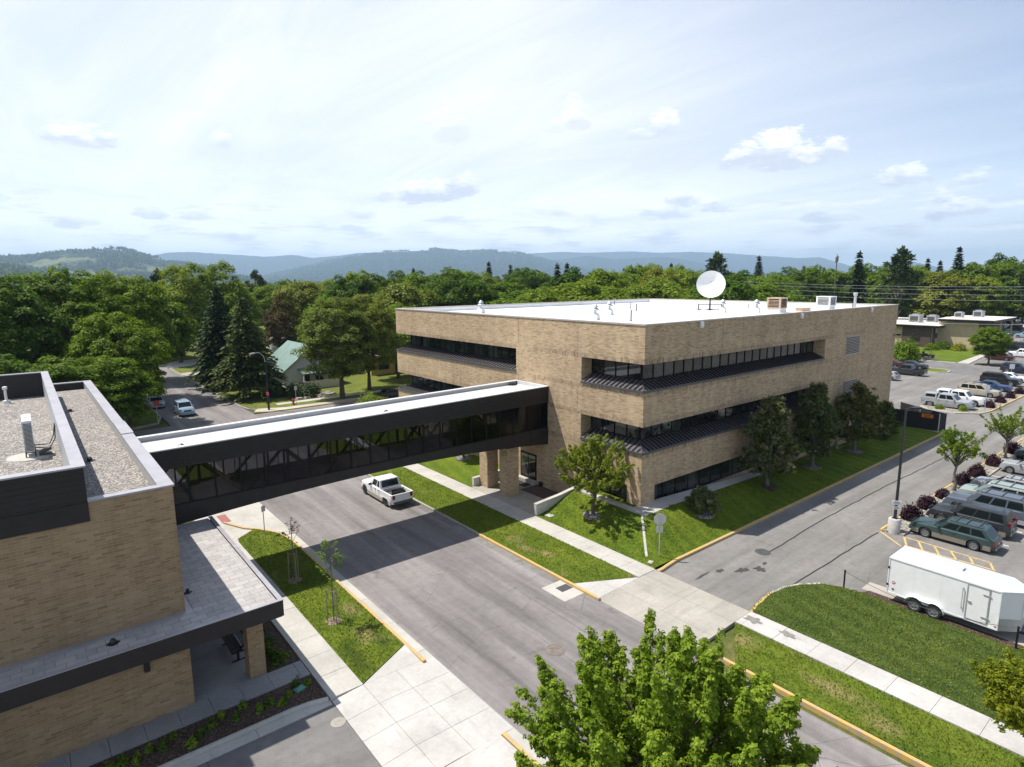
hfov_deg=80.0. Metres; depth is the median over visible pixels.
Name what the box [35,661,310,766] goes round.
path
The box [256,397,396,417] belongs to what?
cross street
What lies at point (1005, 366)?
suv
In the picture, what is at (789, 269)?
broadleaf tree
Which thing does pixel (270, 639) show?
bed plant
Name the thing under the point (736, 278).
broadleaf tree
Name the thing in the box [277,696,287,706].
grass tuft
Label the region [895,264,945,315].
broadleaf tree
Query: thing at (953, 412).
kerb
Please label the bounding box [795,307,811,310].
roof hatch
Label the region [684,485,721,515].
mugo pine
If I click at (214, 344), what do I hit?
spruce tree
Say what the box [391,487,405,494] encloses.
metal rack
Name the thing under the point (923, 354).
utility buggy
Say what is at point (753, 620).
damp stain
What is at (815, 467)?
mulch ring
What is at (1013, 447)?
barberry bush
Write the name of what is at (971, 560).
yellow marking
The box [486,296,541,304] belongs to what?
broadleaf tree
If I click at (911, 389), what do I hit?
parking lot
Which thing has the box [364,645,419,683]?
driveway flare
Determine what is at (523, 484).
door mat
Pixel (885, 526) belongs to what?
yellow kerb
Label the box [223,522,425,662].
yellow kerb
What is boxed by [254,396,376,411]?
corner walk
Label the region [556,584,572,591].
storm drain
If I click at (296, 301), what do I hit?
broadleaf tree
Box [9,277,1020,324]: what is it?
distant woodland
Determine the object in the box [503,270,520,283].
broadleaf tree
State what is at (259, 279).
pine tree
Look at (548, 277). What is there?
broadleaf tree
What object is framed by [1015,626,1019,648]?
chain post
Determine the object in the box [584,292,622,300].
broadleaf tree
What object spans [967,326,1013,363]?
street tree
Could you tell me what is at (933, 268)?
hills
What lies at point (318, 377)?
window
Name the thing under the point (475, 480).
retaining wall
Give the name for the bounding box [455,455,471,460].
mulch ring
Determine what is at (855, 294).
vent pipe
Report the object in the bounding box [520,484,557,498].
entrance pavers
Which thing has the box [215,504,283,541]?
ramp corner
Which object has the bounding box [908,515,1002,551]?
station wagon
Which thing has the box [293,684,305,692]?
valve box
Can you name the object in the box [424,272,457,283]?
broadleaf tree
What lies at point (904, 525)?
planting island
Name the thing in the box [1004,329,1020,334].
parked car
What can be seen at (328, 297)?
broadleaf tree
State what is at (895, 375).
hatchback
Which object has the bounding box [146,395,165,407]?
sedan
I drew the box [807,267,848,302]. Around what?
broadleaf tree
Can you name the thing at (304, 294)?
broadleaf tree
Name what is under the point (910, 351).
shrub
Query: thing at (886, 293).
power line
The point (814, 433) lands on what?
pine tree
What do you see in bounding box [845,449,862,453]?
mulch ring
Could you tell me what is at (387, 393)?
sedan
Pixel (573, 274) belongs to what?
broadleaf tree
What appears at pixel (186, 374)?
house driveway
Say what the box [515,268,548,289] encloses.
broadleaf tree
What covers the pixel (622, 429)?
ribbon window
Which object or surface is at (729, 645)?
ground
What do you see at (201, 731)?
grass tuft
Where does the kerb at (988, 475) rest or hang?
on the ground at (729, 645)
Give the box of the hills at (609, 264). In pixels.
[554,256,753,275]
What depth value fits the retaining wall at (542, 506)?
45.05 m
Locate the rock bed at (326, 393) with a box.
[294,391,335,399]
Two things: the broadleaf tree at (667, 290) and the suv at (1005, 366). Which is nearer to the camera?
the suv at (1005, 366)
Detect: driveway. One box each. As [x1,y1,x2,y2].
[166,359,199,367]
[181,370,201,375]
[197,704,380,766]
[656,435,1023,634]
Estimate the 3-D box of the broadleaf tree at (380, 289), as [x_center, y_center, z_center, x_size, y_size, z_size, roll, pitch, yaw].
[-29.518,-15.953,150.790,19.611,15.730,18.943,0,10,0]
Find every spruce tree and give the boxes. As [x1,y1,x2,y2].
[184,283,243,390]
[202,297,289,400]
[230,300,268,376]
[486,261,494,281]
[508,264,512,273]
[550,263,563,291]
[562,263,569,282]
[752,255,764,276]
[842,250,869,303]
[908,258,931,317]
[935,260,943,274]
[950,246,966,274]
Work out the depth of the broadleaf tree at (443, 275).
146.66 m
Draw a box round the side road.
[901,360,1023,375]
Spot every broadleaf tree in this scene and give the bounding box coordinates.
[23,296,58,330]
[109,291,199,379]
[223,305,266,347]
[249,285,280,324]
[250,308,262,325]
[264,285,305,322]
[269,278,319,343]
[275,278,291,290]
[297,294,348,357]
[316,274,370,334]
[319,278,334,290]
[337,268,384,296]
[361,273,397,293]
[368,302,412,378]
[370,287,411,303]
[374,280,443,345]
[380,270,406,284]
[395,270,431,283]
[398,273,430,289]
[412,282,466,306]
[422,266,483,306]
[424,270,498,306]
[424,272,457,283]
[460,289,514,304]
[476,271,498,284]
[481,280,532,301]
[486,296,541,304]
[502,267,547,293]
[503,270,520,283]
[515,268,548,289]
[515,286,570,302]
[519,289,577,302]
[530,273,553,287]
[535,282,550,294]
[546,266,594,293]
[549,278,625,301]
[577,268,630,292]
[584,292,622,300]
[608,283,666,299]
[609,271,641,290]
[618,263,647,281]
[634,277,694,298]
[637,262,666,271]
[638,267,679,291]
[658,264,698,285]
[674,268,698,291]
[675,294,717,299]
[687,285,736,299]
[688,275,763,300]
[728,269,757,280]
[731,273,752,299]
[734,274,813,301]
[735,283,799,301]
[759,272,803,294]
[775,266,798,276]
[783,270,827,301]
[794,264,836,301]
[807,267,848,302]
[830,270,849,300]
[839,271,875,302]
[840,262,882,302]
[862,272,904,303]
[868,265,889,284]
[869,290,908,317]
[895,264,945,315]
[903,270,975,316]
[915,282,950,317]
[936,271,976,316]
[947,262,1009,313]
[951,273,1010,315]
[963,262,998,313]
[983,252,1022,314]
[989,260,1023,315]
[993,269,1023,322]
[1008,293,1023,317]
[1010,259,1023,320]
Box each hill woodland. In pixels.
[0,245,262,282]
[0,261,91,284]
[262,246,606,281]
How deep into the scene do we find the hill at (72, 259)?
3845.39 m
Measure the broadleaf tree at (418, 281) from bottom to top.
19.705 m
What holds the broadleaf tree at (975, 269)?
on the ground at (729, 645)
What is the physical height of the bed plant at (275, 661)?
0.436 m
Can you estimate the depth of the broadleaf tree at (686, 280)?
174.69 m
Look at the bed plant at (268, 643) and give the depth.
28.64 m
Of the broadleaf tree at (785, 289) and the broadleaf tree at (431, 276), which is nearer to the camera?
the broadleaf tree at (785, 289)
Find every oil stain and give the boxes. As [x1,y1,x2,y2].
[734,568,748,571]
[753,566,765,571]
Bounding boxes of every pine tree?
[147,268,168,286]
[243,269,266,291]
[704,250,734,280]
[734,395,810,485]
[789,381,846,466]
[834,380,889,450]
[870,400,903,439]
[875,245,927,318]
[1013,271,1023,305]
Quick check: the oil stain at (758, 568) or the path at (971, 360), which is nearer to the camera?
the oil stain at (758, 568)
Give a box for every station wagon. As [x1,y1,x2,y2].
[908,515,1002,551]
[957,479,1023,495]
[970,474,1023,484]
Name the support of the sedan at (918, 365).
on the side road
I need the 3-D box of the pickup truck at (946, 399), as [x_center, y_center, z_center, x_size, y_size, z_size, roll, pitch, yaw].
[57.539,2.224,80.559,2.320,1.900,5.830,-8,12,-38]
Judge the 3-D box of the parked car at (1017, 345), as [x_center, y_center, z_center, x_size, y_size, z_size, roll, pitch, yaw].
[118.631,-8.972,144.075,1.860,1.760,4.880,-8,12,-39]
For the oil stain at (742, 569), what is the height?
0.001 m
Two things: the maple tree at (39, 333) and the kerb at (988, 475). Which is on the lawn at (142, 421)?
the maple tree at (39, 333)
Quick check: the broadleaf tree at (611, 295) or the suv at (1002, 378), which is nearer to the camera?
the suv at (1002, 378)
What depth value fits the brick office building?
49.61 m
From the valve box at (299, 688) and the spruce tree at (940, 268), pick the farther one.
the spruce tree at (940, 268)
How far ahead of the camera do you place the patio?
27.15 m
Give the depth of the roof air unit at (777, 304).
62.58 m
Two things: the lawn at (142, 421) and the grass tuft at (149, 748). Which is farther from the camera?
the lawn at (142, 421)
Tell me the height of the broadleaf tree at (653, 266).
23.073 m
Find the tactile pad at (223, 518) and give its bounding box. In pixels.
[216,514,230,522]
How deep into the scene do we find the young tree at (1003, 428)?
57.16 m
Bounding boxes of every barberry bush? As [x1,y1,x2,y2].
[899,501,924,521]
[915,494,937,509]
[934,488,949,499]
[952,471,971,485]
[967,462,988,477]
[982,399,996,408]
[984,452,1002,466]
[994,394,1006,403]
[1002,440,1021,453]
[1004,390,1016,398]
[1014,387,1023,393]
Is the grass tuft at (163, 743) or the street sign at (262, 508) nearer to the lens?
the grass tuft at (163, 743)
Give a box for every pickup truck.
[361,473,412,505]
[892,363,927,375]
[920,390,975,408]
[936,387,986,405]
[1006,348,1023,356]
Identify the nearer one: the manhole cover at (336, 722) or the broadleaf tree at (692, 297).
the manhole cover at (336, 722)
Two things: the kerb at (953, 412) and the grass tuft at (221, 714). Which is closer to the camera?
the grass tuft at (221, 714)
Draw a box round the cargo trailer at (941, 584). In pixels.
[886,546,1023,633]
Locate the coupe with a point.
(1010, 466)
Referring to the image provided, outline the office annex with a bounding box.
[894,315,1016,348]
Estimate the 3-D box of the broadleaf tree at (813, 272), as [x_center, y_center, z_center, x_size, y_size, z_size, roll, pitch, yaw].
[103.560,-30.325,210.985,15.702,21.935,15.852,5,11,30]
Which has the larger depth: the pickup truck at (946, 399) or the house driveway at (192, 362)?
the house driveway at (192, 362)
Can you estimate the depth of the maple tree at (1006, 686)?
19.97 m
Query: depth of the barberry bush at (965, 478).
50.21 m
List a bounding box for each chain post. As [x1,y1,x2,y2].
[843,570,845,586]
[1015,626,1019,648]
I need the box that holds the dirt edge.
[861,591,1023,650]
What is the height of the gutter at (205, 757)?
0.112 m
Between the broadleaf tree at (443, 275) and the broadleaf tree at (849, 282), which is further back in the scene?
the broadleaf tree at (849, 282)
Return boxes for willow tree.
[146,263,208,362]
[165,260,237,351]
[192,260,260,326]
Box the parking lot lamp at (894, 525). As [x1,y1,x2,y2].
[887,406,921,534]
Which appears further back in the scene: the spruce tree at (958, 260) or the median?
the spruce tree at (958, 260)
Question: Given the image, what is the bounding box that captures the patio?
[190,631,266,701]
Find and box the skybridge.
[137,380,548,524]
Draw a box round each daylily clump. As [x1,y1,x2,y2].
[934,403,945,409]
[957,405,968,411]
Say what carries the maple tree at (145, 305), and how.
on the lawn at (142, 421)
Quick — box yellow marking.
[880,531,994,570]
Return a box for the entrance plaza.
[472,480,542,514]
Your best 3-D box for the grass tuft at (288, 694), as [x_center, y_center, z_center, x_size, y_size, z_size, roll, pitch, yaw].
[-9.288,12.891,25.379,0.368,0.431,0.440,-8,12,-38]
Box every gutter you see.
[174,700,332,766]
[208,462,549,765]
[305,445,558,582]
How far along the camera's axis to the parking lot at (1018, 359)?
125.21 m
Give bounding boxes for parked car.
[1002,342,1023,348]
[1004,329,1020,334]
[1007,325,1023,329]
[1014,332,1023,337]
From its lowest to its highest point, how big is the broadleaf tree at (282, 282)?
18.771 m
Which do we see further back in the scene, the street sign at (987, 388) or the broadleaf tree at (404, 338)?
the broadleaf tree at (404, 338)
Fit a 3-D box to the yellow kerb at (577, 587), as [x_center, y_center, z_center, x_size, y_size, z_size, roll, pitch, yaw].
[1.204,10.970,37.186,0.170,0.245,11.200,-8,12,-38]
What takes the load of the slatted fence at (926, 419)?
on the parking lot at (911, 389)
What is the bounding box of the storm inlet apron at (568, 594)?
[542,580,582,601]
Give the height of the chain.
0.574 m
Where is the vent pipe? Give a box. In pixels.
[853,292,857,306]
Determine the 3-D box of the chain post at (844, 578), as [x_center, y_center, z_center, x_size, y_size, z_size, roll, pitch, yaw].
[18.402,10.832,33.784,0.120,1.100,0.114,-8,12,-38]
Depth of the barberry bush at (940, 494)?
47.27 m
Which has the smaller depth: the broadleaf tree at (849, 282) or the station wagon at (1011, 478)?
the station wagon at (1011, 478)
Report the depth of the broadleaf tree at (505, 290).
166.82 m
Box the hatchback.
[891,371,900,380]
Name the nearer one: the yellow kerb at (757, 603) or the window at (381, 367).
the yellow kerb at (757, 603)
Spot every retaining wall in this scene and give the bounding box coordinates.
[472,469,499,486]
[534,486,577,515]
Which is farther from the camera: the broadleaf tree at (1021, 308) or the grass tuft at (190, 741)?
the broadleaf tree at (1021, 308)
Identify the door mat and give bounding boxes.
[519,480,530,486]
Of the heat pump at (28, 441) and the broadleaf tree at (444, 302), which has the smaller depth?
the heat pump at (28, 441)
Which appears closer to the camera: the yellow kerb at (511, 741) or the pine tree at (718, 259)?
the yellow kerb at (511, 741)
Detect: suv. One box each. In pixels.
[173,398,194,416]
[925,500,1017,536]
[941,487,1023,525]
[979,371,1021,385]
[999,362,1023,372]
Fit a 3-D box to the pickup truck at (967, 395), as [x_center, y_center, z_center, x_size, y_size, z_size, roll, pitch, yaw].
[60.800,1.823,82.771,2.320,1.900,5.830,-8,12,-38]
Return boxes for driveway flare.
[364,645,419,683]
[446,735,516,766]
[574,577,638,596]
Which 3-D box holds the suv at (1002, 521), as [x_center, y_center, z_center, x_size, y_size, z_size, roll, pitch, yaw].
[31.545,9.057,41.963,2.180,1.760,4.880,-8,12,-38]
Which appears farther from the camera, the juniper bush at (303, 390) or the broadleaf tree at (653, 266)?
the broadleaf tree at (653, 266)
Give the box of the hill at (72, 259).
[0,249,238,281]
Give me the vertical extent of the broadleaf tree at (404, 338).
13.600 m
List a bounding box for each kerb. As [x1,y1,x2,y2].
[131,403,161,429]
[158,697,328,766]
[163,365,213,392]
[216,393,259,410]
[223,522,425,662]
[254,399,360,413]
[311,444,478,534]
[477,533,600,600]
[502,732,539,765]
[656,433,941,571]
[709,649,931,766]
[750,593,770,611]
[770,583,820,593]
[879,437,1023,530]
[901,456,1017,535]
[920,405,987,413]
[921,359,955,362]
[928,368,950,372]
[987,395,1023,412]
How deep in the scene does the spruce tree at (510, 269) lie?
255.33 m
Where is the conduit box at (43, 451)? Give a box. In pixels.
[39,445,52,455]
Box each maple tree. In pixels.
[0,264,136,366]
[0,275,74,372]
[0,353,57,382]
[0,355,116,403]
[54,355,161,418]
[58,311,175,424]
[64,268,182,365]
[504,607,837,766]
[968,647,1023,736]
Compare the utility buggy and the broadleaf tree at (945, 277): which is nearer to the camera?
the utility buggy
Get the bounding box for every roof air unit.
[767,297,787,312]
[816,296,836,309]
[908,314,923,321]
[926,314,938,321]
[954,311,964,317]
[973,310,984,316]
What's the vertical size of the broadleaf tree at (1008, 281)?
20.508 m
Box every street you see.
[133,426,175,436]
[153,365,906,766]
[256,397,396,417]
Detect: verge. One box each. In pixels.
[175,464,217,480]
[239,529,403,683]
[314,439,634,582]
[735,623,1023,766]
[974,363,999,366]
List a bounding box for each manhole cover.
[331,717,345,727]
[545,644,565,655]
[755,549,770,554]
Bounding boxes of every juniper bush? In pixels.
[261,385,287,398]
[283,382,323,398]
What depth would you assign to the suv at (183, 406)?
79.19 m
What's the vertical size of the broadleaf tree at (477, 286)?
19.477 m
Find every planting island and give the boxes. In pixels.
[882,439,1023,534]
[922,392,1023,412]
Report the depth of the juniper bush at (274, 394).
90.36 m
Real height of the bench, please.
0.913 m
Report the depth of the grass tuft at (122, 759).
21.80 m
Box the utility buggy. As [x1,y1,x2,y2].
[919,349,934,357]
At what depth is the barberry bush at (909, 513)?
43.00 m
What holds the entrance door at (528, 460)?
in the brick office building
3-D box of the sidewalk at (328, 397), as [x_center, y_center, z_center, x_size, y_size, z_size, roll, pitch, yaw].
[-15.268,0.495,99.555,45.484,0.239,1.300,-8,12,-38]
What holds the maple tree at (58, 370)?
on the ground at (729, 645)
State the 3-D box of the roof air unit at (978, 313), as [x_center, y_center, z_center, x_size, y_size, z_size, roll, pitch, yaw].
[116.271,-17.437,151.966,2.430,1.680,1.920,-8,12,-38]
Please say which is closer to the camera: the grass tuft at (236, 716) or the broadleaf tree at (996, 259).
the grass tuft at (236, 716)
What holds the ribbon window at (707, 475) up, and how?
in the brick office building
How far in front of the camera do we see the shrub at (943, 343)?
143.93 m
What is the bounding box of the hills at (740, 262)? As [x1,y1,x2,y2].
[526,251,851,276]
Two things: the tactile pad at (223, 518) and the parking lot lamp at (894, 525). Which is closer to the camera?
the parking lot lamp at (894, 525)
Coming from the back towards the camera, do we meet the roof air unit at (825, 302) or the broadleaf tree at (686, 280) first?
the broadleaf tree at (686, 280)
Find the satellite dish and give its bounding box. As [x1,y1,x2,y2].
[696,271,725,310]
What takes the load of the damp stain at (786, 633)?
on the sidewalk at (976, 723)
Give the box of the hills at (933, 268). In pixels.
[870,262,947,272]
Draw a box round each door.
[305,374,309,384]
[521,450,536,480]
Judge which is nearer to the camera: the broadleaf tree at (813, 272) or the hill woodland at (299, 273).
the broadleaf tree at (813, 272)
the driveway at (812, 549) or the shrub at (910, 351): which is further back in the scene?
the shrub at (910, 351)
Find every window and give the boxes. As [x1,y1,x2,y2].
[316,373,323,379]
[378,361,388,369]
[410,335,515,360]
[412,375,462,390]
[591,389,809,439]
[592,341,813,379]
[598,483,626,499]
[654,437,807,499]
[910,334,919,340]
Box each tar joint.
[304,511,633,662]
[770,431,993,583]
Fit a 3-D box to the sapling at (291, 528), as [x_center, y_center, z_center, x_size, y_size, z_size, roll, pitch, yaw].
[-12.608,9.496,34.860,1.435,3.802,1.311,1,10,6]
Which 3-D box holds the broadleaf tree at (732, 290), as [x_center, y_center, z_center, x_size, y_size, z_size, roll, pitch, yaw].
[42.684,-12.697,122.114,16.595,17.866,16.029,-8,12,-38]
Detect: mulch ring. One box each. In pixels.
[287,577,301,583]
[325,616,342,625]
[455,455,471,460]
[583,510,601,519]
[695,510,714,518]
[761,483,777,490]
[802,464,821,469]
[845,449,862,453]
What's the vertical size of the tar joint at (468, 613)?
0.001 m
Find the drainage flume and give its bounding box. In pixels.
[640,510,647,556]
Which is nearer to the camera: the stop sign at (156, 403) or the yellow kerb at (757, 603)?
the yellow kerb at (757, 603)
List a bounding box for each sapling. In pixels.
[278,518,299,581]
[313,537,346,622]
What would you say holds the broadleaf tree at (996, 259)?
on the ground at (729, 645)
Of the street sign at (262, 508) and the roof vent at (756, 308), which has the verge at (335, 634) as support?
the street sign at (262, 508)
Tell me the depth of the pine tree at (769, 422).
47.38 m
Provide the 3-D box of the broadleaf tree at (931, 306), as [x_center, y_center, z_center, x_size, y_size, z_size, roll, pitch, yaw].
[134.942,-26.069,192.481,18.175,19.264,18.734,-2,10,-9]
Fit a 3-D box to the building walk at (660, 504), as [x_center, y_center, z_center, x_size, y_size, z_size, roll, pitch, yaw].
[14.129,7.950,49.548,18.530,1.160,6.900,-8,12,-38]
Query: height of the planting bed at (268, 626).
0.190 m
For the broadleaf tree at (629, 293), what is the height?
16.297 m
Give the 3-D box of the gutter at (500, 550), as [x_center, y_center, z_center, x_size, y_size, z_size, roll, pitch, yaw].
[-10.365,8.763,50.802,0.490,0.001,43.200,-8,12,-38]
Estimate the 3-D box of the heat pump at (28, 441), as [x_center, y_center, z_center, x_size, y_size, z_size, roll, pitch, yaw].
[-22.629,2.559,28.679,2.024,1.800,1.852,-8,12,-38]
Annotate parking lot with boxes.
[889,372,1023,444]
[958,316,1023,366]
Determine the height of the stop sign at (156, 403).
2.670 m
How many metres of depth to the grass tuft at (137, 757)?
21.79 m
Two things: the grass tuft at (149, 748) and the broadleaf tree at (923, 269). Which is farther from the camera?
the broadleaf tree at (923, 269)
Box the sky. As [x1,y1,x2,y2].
[0,0,1023,270]
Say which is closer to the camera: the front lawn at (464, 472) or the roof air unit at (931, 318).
the front lawn at (464, 472)
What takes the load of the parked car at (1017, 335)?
on the parking lot at (1018, 359)
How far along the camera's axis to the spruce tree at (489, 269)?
230.53 m
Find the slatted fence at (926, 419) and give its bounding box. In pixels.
[889,401,946,431]
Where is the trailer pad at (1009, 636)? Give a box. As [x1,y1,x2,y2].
[861,582,1023,645]
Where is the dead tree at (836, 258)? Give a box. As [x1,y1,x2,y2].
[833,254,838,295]
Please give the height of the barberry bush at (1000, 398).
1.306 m
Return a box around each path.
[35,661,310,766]
[957,354,984,363]
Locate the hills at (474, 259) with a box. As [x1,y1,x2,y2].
[273,250,590,282]
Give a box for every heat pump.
[5,417,55,462]
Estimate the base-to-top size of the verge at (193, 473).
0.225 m
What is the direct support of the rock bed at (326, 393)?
on the corner lawn at (355, 383)
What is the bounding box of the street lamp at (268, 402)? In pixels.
[249,352,269,409]
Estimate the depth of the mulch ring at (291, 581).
34.99 m
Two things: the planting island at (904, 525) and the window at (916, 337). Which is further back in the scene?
the window at (916, 337)
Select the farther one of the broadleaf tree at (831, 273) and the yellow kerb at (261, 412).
the broadleaf tree at (831, 273)
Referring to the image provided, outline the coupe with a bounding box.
[999,459,1023,473]
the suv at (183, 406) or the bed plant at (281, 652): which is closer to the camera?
the bed plant at (281, 652)
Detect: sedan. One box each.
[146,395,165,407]
[375,388,398,398]
[892,359,902,366]
[902,360,928,368]
[975,380,1012,391]
[984,353,1015,360]
[1003,372,1023,381]
[1014,447,1023,458]
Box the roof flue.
[2,386,10,403]
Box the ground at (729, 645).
[1,315,913,766]
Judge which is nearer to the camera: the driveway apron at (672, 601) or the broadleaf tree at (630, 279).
the driveway apron at (672, 601)
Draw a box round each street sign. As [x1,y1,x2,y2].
[261,505,264,533]
[984,385,989,408]
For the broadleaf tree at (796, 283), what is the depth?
194.44 m
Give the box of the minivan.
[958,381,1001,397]
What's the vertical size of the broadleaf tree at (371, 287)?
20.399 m
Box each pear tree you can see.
[441,416,479,456]
[553,433,635,513]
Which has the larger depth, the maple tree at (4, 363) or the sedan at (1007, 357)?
the sedan at (1007, 357)
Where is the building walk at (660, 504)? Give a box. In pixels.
[575,469,763,516]
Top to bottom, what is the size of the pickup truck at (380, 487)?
1.800 m
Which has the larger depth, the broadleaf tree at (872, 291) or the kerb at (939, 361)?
the broadleaf tree at (872, 291)
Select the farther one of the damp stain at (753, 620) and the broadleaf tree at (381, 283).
the broadleaf tree at (381, 283)
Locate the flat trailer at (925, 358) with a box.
[921,357,943,360]
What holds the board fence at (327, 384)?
on the corner lawn at (355, 383)
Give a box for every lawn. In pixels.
[121,401,159,427]
[167,353,411,408]
[357,428,499,486]
[537,424,939,567]
[753,584,1023,729]
[912,346,980,362]
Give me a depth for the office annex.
148.00 m
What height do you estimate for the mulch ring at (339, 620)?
0.202 m
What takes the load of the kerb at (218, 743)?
on the ground at (729, 645)
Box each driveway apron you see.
[332,656,512,766]
[600,570,749,650]
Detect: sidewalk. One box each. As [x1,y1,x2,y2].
[163,469,362,702]
[276,388,397,404]
[346,437,654,576]
[735,612,1023,756]
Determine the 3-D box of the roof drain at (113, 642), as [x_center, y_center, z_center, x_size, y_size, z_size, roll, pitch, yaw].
[-14.417,9.305,22.047,0.340,0.200,0.340,1,10,6]
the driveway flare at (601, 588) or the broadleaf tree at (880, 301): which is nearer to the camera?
the driveway flare at (601, 588)
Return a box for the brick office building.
[395,298,901,505]
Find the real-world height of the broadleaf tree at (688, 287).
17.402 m
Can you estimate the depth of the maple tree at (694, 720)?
14.45 m
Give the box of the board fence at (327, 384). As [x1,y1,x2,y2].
[305,378,338,387]
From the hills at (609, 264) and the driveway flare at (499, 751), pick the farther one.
the hills at (609, 264)
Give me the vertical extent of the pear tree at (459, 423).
4.791 m
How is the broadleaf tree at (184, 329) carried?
on the ground at (729, 645)
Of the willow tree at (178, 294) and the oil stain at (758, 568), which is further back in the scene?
the willow tree at (178, 294)
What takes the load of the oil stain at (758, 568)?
on the driveway at (812, 549)
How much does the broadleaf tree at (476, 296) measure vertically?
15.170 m
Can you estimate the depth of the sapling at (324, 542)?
30.33 m
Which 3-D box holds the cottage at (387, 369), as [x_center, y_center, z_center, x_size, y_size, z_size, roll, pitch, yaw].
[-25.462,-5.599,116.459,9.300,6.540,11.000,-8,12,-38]
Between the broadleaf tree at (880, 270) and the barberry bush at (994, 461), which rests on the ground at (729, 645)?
the broadleaf tree at (880, 270)
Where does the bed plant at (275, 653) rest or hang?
on the planting bed at (268, 626)
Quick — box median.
[892,366,948,371]
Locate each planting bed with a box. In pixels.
[89,675,325,766]
[241,621,299,672]
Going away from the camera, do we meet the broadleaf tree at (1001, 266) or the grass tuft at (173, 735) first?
the grass tuft at (173, 735)
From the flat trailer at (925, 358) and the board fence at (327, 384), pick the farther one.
the flat trailer at (925, 358)
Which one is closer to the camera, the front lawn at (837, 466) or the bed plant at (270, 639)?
the bed plant at (270, 639)
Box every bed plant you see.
[264,635,276,644]
[264,641,272,648]
[267,646,277,654]
[268,651,278,659]
[269,655,283,667]
[278,648,290,660]
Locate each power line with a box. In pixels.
[749,282,998,300]
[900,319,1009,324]
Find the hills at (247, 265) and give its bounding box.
[151,251,407,275]
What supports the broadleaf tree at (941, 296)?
on the ground at (729, 645)
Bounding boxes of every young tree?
[936,424,987,490]
[979,405,1023,458]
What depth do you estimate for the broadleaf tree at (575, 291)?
130.66 m
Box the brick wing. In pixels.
[0,371,283,766]
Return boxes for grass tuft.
[102,760,115,766]
[114,752,129,766]
[131,750,141,765]
[144,742,154,754]
[156,736,168,752]
[168,731,178,739]
[182,735,198,749]
[194,727,207,739]
[205,716,217,730]
[217,709,225,719]
[231,710,239,721]
[237,699,248,710]
[255,702,263,714]
[262,693,275,708]
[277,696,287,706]
[284,690,291,697]
[289,674,301,687]
[303,678,310,686]
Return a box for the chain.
[848,573,1015,627]
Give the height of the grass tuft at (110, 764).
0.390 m
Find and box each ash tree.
[290,296,379,397]
[340,293,402,389]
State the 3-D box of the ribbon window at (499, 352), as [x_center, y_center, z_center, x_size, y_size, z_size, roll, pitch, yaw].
[-4.959,-3.641,59.786,0.090,1.350,19.750,-8,12,-38]
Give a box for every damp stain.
[744,615,762,624]
[779,630,795,638]
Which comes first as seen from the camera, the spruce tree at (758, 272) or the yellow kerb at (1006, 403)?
the yellow kerb at (1006, 403)
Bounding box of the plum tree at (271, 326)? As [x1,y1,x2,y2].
[262,291,297,347]
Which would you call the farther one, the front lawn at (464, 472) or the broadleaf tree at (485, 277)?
the broadleaf tree at (485, 277)
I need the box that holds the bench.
[221,631,244,662]
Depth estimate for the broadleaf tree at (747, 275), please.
197.21 m
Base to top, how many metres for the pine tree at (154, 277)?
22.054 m
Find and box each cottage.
[266,340,335,388]
[348,338,401,375]
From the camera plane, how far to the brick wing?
22.75 m
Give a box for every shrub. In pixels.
[353,390,386,403]
[893,338,920,361]
[894,339,905,357]
[924,343,940,350]
[934,340,952,349]
[950,342,967,350]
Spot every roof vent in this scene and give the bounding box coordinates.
[477,300,484,312]
[590,304,599,319]
[605,301,613,314]
[719,299,726,312]
[752,299,759,312]
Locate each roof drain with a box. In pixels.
[84,457,95,461]
[106,638,119,645]
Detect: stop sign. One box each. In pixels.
[153,400,158,419]
[654,513,665,555]
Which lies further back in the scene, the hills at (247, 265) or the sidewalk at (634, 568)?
the hills at (247, 265)
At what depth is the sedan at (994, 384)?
91.66 m
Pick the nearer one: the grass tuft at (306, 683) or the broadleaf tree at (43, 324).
the grass tuft at (306, 683)
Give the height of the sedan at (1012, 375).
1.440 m
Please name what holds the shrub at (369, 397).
on the ground at (729, 645)
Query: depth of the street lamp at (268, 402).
81.21 m

